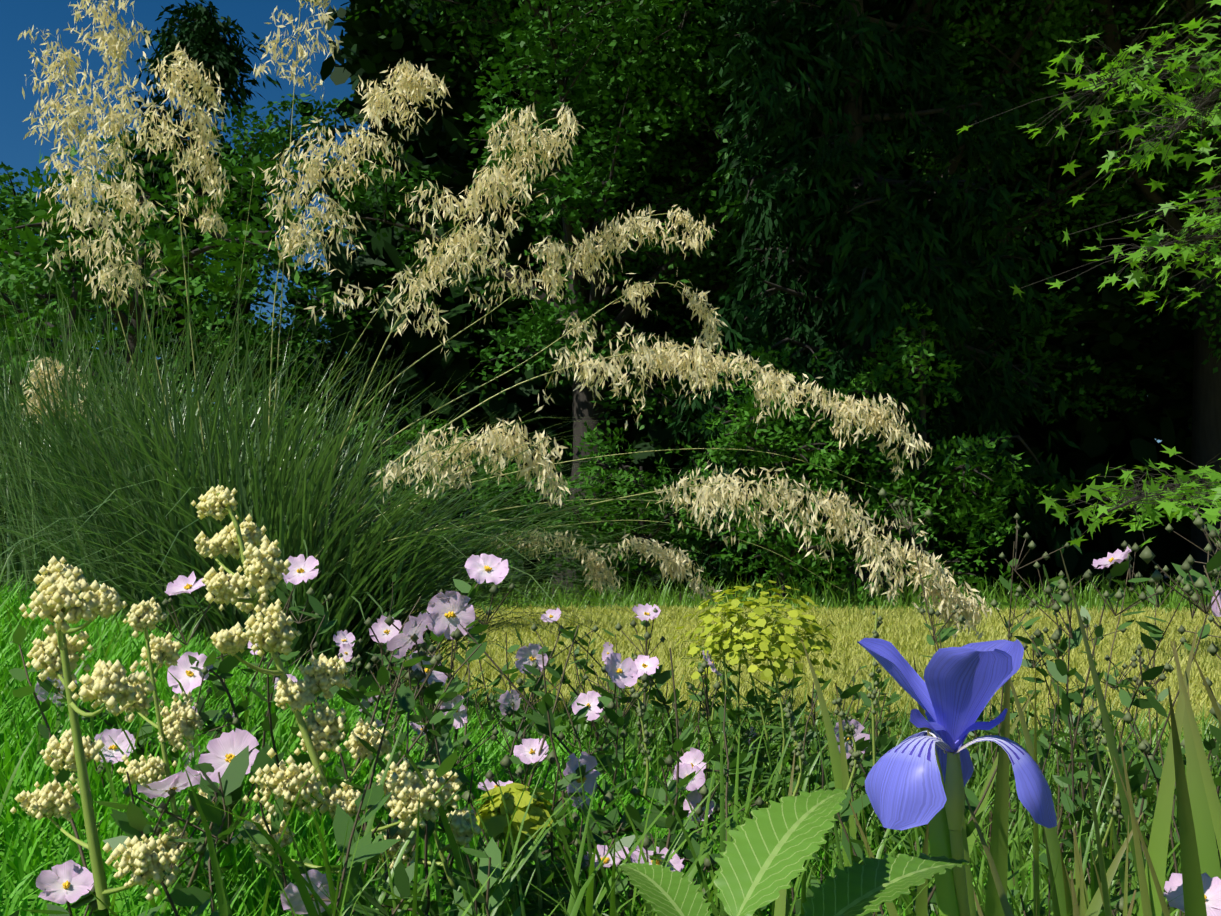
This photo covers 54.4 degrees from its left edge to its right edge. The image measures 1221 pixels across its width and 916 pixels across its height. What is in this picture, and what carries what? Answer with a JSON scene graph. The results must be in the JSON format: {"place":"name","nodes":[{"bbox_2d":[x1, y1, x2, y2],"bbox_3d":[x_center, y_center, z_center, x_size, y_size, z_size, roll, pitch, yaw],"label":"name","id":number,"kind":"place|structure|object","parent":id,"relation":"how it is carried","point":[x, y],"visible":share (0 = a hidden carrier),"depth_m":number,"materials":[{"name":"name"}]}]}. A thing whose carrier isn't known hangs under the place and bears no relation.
{"place":"outdoors","nodes":[
{"label":"outdoors","id":0,"kind":"place"},
{"bbox_2d":[18,0,998,639],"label":"stipa panicles","id":1,"kind":"object","parent":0,"point":[662,354],"visible":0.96,"depth_m":3.24,"materials":[{"name":"beige plant"}]},
{"bbox_2d":[0,574,1207,915],"bbox_3d":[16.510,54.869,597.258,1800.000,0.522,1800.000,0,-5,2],"label":"ground","id":2,"kind":"structure","parent":0,"point":[140,898],"depth_m":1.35,"materials":[{"name":"green plant"}]},
{"bbox_2d":[10,484,481,900],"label":"cream flowers","id":3,"kind":"object","parent":2,"relation":"on","point":[61,586],"visible":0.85,"depth_m":1.02,"materials":[{"name":"beige plant"}]},
{"bbox_2d":[0,0,980,692],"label":"ornamental grass clump","id":4,"kind":"object","parent":2,"relation":"on","point":[126,524],"depth_m":3.10,"materials":[{"name":"green plant"}]},
{"bbox_2d":[0,134,1055,607],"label":"shrub foliage","id":5,"kind":"object","parent":2,"relation":"on","point":[28,270],"visible":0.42,"depth_m":15.62,"materials":[{"name":"green plant"}]},
{"bbox_2d":[22,492,1117,915],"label":"green stems","id":6,"kind":"object","parent":2,"relation":"on","point":[954,790],"visible":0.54,"depth_m":1.06,"materials":[{"name":"green plant"}]},
{"bbox_2d":[475,580,845,841],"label":"yellow-green flower heads","id":7,"kind":"object","parent":6,"relation":"attached to","point":[496,825],"visible":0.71,"depth_m":1.91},
{"bbox_2d":[617,788,969,915],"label":"leaves","id":8,"kind":"object","parent":6,"relation":"on","point":[770,850],"visible":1,"depth_m":0.56,"materials":[{"name":"green plant"}]},
{"bbox_2d":[90,0,1092,599],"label":"tree foliage","id":9,"kind":"object","parent":2,"relation":"on","point":[800,198],"visible":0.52,"depth_m":17.92,"materials":[{"name":"green plant"}]},
{"bbox_2d":[0,0,1220,604],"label":"trees","id":10,"kind":"object","parent":2,"relation":"on","point":[1206,426],"visible":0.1,"depth_m":21.23,"materials":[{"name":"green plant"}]},
{"bbox_2d":[0,0,1220,499],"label":"leaves","id":11,"kind":"object","parent":10,"relation":"attached to","point":[1054,26],"visible":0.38,"depth_m":21.66,"materials":[{"name":"green plant"}]},
{"bbox_2d":[956,0,1220,546],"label":"maple leaves","id":12,"kind":"object","parent":10,"relation":"attached to","point":[1136,277],"visible":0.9,"depth_m":7.01,"materials":[{"name":"green plant"}]},
{"bbox_2d":[8,496,1220,915],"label":"herb","id":13,"kind":"object","parent":2,"relation":"on","point":[132,822],"depth_m":1.51,"materials":[{"name":"green plant"}]},
{"bbox_2d":[35,546,1220,915],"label":"pink flower petals","id":14,"kind":"object","parent":2,"relation":"on","point":[233,742],"visible":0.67,"depth_m":1.50,"materials":[{"name":"pink plant"}]},
{"bbox_2d":[58,557,1206,899],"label":"flower centers","id":15,"kind":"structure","parent":14,"relation":"attached to","point":[230,757],"depth_m":1.51,"materials":[{"name":"yellow plant"}]},
{"bbox_2d":[37,488,1220,914],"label":"buds","id":16,"kind":"object","parent":2,"relation":"on","point":[1147,554],"visible":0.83,"depth_m":1.51,"materials":[{"name":"green plant"}]},
{"bbox_2d":[54,0,1220,593],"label":"foliage","id":17,"kind":"object","parent":2,"relation":"on","point":[368,54],"visible":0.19,"depth_m":25.86,"materials":[{"name":"green plant"}]},
{"bbox_2d":[373,602,1220,775],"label":"field","id":18,"kind":"structure","parent":2,"relation":"on","point":[853,626],"depth_m":7.28,"materials":[{"name":"yellow plant"}]},
{"bbox_2d":[774,550,1220,915],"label":"iris leaves","id":19,"kind":"object","parent":2,"relation":"on","point":[1199,811],"visible":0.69,"depth_m":0.86,"materials":[{"name":"green plant"}]},
{"bbox_2d":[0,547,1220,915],"bbox_3d":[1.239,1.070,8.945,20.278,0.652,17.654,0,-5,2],"label":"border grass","id":20,"kind":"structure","parent":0,"point":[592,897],"depth_m":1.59,"materials":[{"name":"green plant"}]},
{"bbox_2d":[0,0,1220,442],"label":"sky","id":21,"kind":"structure","parent":0,"point":[16,16],"materials":[{"name":"blue"}]},
{"bbox_2d":[857,638,1023,751],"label":"iris upper petals","id":22,"kind":"object","parent":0,"point":[954,692],"visible":1,"depth_m":0.60,"materials":[{"name":"blue plant"}]},
{"bbox_2d":[865,729,1056,829],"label":"iris lower petals","id":23,"kind":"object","parent":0,"point":[904,788],"visible":0.85,"depth_m":0.59,"materials":[{"name":"plant"}]}
]}

